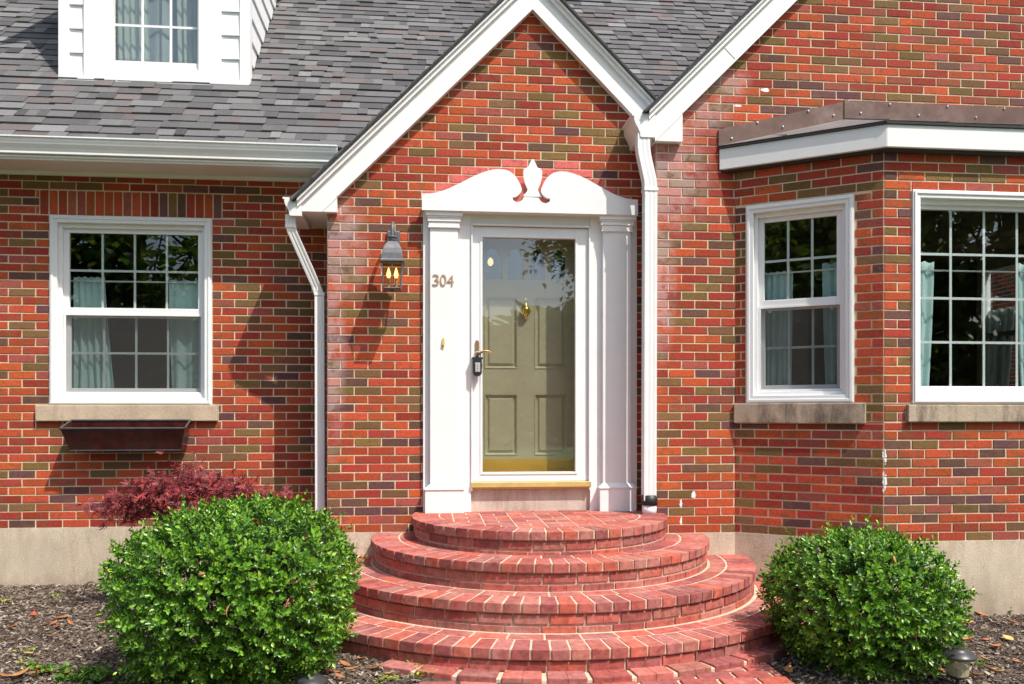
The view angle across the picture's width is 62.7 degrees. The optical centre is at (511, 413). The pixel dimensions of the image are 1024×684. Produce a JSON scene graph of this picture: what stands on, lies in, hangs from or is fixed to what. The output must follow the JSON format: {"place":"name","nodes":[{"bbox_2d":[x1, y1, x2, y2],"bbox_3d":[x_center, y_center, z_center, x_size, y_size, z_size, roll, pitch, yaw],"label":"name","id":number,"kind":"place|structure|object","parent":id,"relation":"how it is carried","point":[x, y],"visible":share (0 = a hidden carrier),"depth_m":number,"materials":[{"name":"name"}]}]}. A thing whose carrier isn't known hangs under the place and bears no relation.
{"place":"outdoors","nodes":[
{"label":"outdoors","id":0,"kind":"place"},
{"bbox_2d":[0,581,1023,683],"bbox_3d":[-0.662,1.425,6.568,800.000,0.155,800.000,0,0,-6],"label":"ground","id":1,"kind":"structure","parent":0,"point":[94,654],"depth_m":4.86,"materials":[{"name":"brown wood"}]},
{"bbox_2d":[7,665,31,675],"bbox_3d":[-2.559,1.344,4.374,0.117,0.029,0.047,-17,11,-42],"label":"dead leaf","id":2,"kind":"object","parent":1,"relation":"on","point":[20,672],"visible":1,"depth_m":4.38,"materials":[{"name":"orange plant"}]},
{"bbox_2d":[76,451,296,578],"bbox_3d":[-2.320,0.850,6.022,1.659,1.192,0.643,0,0,-6],"label":"japanese maple","id":3,"kind":"object","parent":1,"relation":"on","point":[129,506],"visible":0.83,"depth_m":5.96,"materials":[{"name":"red plant"}]},
{"bbox_2d":[91,489,367,683],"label":"boxwood shrub","id":4,"kind":"object","parent":1,"relation":"on","point":[240,581],"visible":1,"depth_m":4.17,"materials":[{"name":"green plant"}]},
{"bbox_2d":[290,672,327,683],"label":"path light","id":5,"kind":"object","parent":1,"relation":"on","point":[314,678],"visible":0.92,"depth_m":4.20,"materials":[{"name":"metal"}]},
{"bbox_2d":[324,668,340,671],"bbox_3d":[-0.981,1.376,4.517,0.119,0.020,0.036,17,-7,-15],"label":"dead leaf","id":6,"kind":"object","parent":1,"relation":"on","point":[328,670],"visible":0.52,"depth_m":4.53,"materials":[{"name":"brown plant"}]},
{"bbox_2d":[339,660,351,665],"bbox_3d":[-0.922,1.383,4.655,0.091,0.016,0.028,14,23,29],"label":"dead leaf","id":7,"kind":"object","parent":1,"relation":"on","point":[344,663],"visible":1,"depth_m":4.66,"materials":[{"name":"orange plant"}]},
{"bbox_2d":[363,663,381,668],"bbox_3d":[-0.754,1.373,4.564,0.110,0.027,0.044,-17,-12,-1],"label":"dead leaf","id":8,"kind":"object","parent":1,"relation":"on","point":[377,666],"visible":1,"depth_m":4.56,"materials":[{"name":"brown plant"}]},
{"bbox_2d":[0,593,1012,683],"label":"weeds","id":9,"kind":"object","parent":1,"relation":"on","point":[99,674],"visible":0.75,"depth_m":4.44,"materials":[{"name":"green plant"}]},
{"bbox_2d":[0,0,1023,616],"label":"brick house","id":10,"kind":"structure","parent":1,"relation":"on","point":[640,198],"depth_m":6.63,"materials":[{"name":"brick"}]},
{"bbox_2d":[59,419,190,450],"bbox_3d":[-3.078,0.170,6.727,0.963,0.253,0.232,0,0,-6],"label":"window planter","id":11,"kind":"object","parent":10,"relation":"attached to","point":[125,434],"visible":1,"depth_m":6.67,"materials":[{"name":"brown metal"}]},
{"bbox_2d":[35,215,217,420],"bbox_3d":[-3.132,-0.775,6.893,1.418,1.666,0.155,0,0,-6],"label":"window","id":12,"kind":"structure","parent":10,"relation":"in","point":[66,403],"depth_m":6.87,"materials":[{"name":"white plastic"}]},
{"bbox_2d":[117,0,149,61],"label":"curtain","id":13,"kind":"object","parent":10,"relation":"attached to","point":[128,39],"visible":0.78,"depth_m":7.31,"materials":[{"name":"fabric"}]},
{"bbox_2d":[71,280,197,283],"bbox_3d":[-3.112,-1.100,6.993,1.138,0.024,0.027,0,0,-6],"label":"curtain rod","id":14,"kind":"object","parent":10,"relation":"attached to","point":[131,281],"visible":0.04,"depth_m":6.99,"materials":[{"name":"brown plastic"}]},
{"bbox_2d":[73,276,113,387],"bbox_3d":[-3.462,-0.650,6.971,0.330,0.981,0.054,0,0,-6],"label":"curtain","id":15,"kind":"object","parent":14,"relation":"hanging from","point":[87,337],"visible":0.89,"depth_m":6.97,"materials":[{"name":"teal fabric"}]},
{"bbox_2d":[169,280,198,388],"bbox_3d":[-2.712,-0.643,7.047,0.326,0.966,0.034,0,0,-6],"label":"curtain","id":16,"kind":"object","parent":14,"relation":"hanging from","point":[184,335],"visible":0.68,"depth_m":7.04,"materials":[{"name":"teal fabric"}]},
{"bbox_2d":[148,0,177,62],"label":"curtain","id":17,"kind":"object","parent":10,"relation":"attached to","point":[159,38],"visible":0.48,"depth_m":7.41,"materials":[{"name":"white fabric"}]},
{"bbox_2d":[176,0,196,63],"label":"curtain","id":18,"kind":"object","parent":10,"relation":"attached to","point":[186,38],"visible":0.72,"depth_m":7.36,"materials":[{"name":"fabric"}]},
{"bbox_2d":[380,221,404,291],"bbox_3d":[-0.908,-1.192,6.397,0.179,0.549,0.288,0,0,-6],"label":"wall lantern","id":19,"kind":"object","parent":10,"relation":"attached to","point":[391,255],"depth_m":6.29,"materials":[{"name":"grey metal"}]},
{"bbox_2d":[488,249,492,265],"bbox_3d":[-0.203,-1.507,7.921,0.054,0.227,0.054,0,0,-6],"label":"hall lamp","id":20,"kind":"object","parent":10,"relation":"hanging from","point":[490,261],"visible":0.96,"depth_m":7.90,"materials":[{"name":"yellow"}]},
{"bbox_2d":[482,238,574,481],"bbox_3d":[0.127,-0.432,6.840,0.885,2.127,0.098,0,0,-6],"label":"front door","id":21,"kind":"structure","parent":10,"relation":"in","point":[510,380],"depth_m":6.85,"materials":[{"name":"beige paint"}]},
{"bbox_2d":[471,226,590,488],"bbox_3d":[0.152,-0.441,6.616,0.952,2.062,0.108,0,0,-6],"label":"storm door","id":22,"kind":"structure","parent":10,"relation":"in","point":[578,478],"depth_m":6.64,"materials":[{"name":"white plastic"}]},
{"bbox_2d":[472,351,482,375],"bbox_3d":[-0.269,-0.391,6.536,0.084,0.196,0.048,0,0,-6],"label":"key lockbox","id":23,"kind":"object","parent":22,"relation":"hanging from","point":[477,366],"visible":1,"depth_m":6.52,"materials":[{"name":"black metal"}]},
{"bbox_2d":[734,194,865,423],"bbox_3d":[2.168,-0.766,6.348,0.945,1.672,0.155,0,0,28],"label":"window","id":24,"kind":"structure","parent":10,"relation":"in","point":[831,403],"depth_m":6.33,"materials":[{"name":"white plastic"}]},
{"bbox_2d":[765,268,836,274],"bbox_3d":[2.223,-1.090,6.429,0.668,0.024,0.027,0,0,28],"label":"curtain rod","id":25,"kind":"object","parent":10,"relation":"attached to","point":[801,271],"visible":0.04,"depth_m":6.43,"materials":[{"name":"brown plastic"}]},
{"bbox_2d":[765,270,792,384],"bbox_3d":[2.063,-0.625,6.532,0.240,0.971,0.056,0,0,29],"label":"curtain","id":26,"kind":"object","parent":25,"relation":"hanging from","point":[776,336],"visible":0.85,"depth_m":6.53,"materials":[{"name":"teal fabric"}]},
{"bbox_2d":[822,262,836,384],"bbox_3d":[2.443,-0.643,6.329,0.201,1.006,0.051,0,0,28],"label":"curtain","id":27,"kind":"object","parent":25,"relation":"hanging from","point":[829,283],"visible":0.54,"depth_m":6.34,"materials":[{"name":"teal fabric"}]},
{"bbox_2d":[906,189,1023,421],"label":"window","id":28,"kind":"structure","parent":10,"relation":"in","point":[927,200],"depth_m":6.09,"materials":[{"name":"white plastic"}]},
{"bbox_2d":[921,269,1023,272],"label":"curtain rod","id":29,"kind":"object","parent":10,"relation":"attached to","point":[972,271],"visible":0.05,"depth_m":6.23,"materials":[{"name":"brown plastic"}]},
{"bbox_2d":[921,261,933,385],"bbox_3d":[3.045,-0.635,6.215,0.166,0.991,0.040,0,0,-6],"label":"curtain","id":30,"kind":"object","parent":29,"relation":"hanging from","point":[927,283],"visible":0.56,"depth_m":6.22,"materials":[{"name":"teal fabric"}]},
{"bbox_2d":[1018,263,1023,385],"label":"curtain","id":31,"kind":"object","parent":29,"relation":"hanging from","point":[1021,312],"visible":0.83,"depth_m":6.29,"materials":[{"name":"teal fabric"}]},
{"bbox_2d":[968,383,985,385],"bbox_3d":[3.909,0.291,7.280,0.450,1.102,0.450,0,0,-6],"label":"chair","id":32,"kind":"object","parent":10,"relation":"on","point":[976,384],"visible":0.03,"depth_m":7.08,"materials":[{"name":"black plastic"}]},
{"bbox_2d":[977,248,1023,385],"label":"window","id":33,"kind":"structure","parent":10,"relation":"in","point":[992,263],"depth_m":10.53,"materials":[{"name":"white plastic"}]},
{"bbox_2d":[988,306,1014,385],"bbox_3d":[5.980,-0.518,10.378,0.068,1.556,0.650,0,0,-6],"label":"curtain","id":34,"kind":"object","parent":10,"relation":"attached to","point":[999,364],"visible":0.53,"depth_m":10.30,"materials":[{"name":"fabric"}]},
{"bbox_2d":[282,509,810,683],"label":"brick steps","id":35,"kind":"structure","parent":1,"relation":"on","point":[568,597],"depth_m":5.11,"materials":[{"name":"red brick"}]},
{"bbox_2d":[419,661,793,683],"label":"brick path","id":36,"kind":"structure","parent":1,"relation":"on","point":[762,672],"depth_m":4.48,"materials":[{"name":"red brick"}]},
{"bbox_2d":[784,664,792,671],"bbox_3d":[1.520,1.399,4.614,0.045,0.027,0.112,13,12,22],"label":"dead leaf","id":37,"kind":"object","parent":1,"relation":"on","point":[788,668],"visible":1,"depth_m":4.63,"materials":[{"name":"brown plant"}]},
{"bbox_2d":[756,515,981,683],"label":"boxwood shrub","id":38,"kind":"object","parent":1,"relation":"on","point":[813,573],"visible":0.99,"depth_m":4.51,"materials":[{"name":"green plant"}]},
{"bbox_2d":[938,646,977,683],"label":"path light","id":39,"kind":"object","parent":1,"relation":"on","point":[963,658],"visible":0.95,"depth_m":4.41,"materials":[{"name":"metal"}]},
{"bbox_2d":[990,267,1020,385],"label":"neighbour wall","id":40,"kind":"structure","parent":1,"relation":"on","point":[1002,285],"depth_m":13.70,"materials":[{"name":"brick"}]},
{"bbox_2d":[1003,635,1013,640],"bbox_3d":[3.204,1.446,5.418,0.054,0.021,0.100,-3,9,-6],"label":"dead leaf","id":41,"kind":"object","parent":1,"relation":"on","point":[1008,637],"visible":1,"depth_m":5.43,"materials":[{"name":"yellow plant"}]}
]}

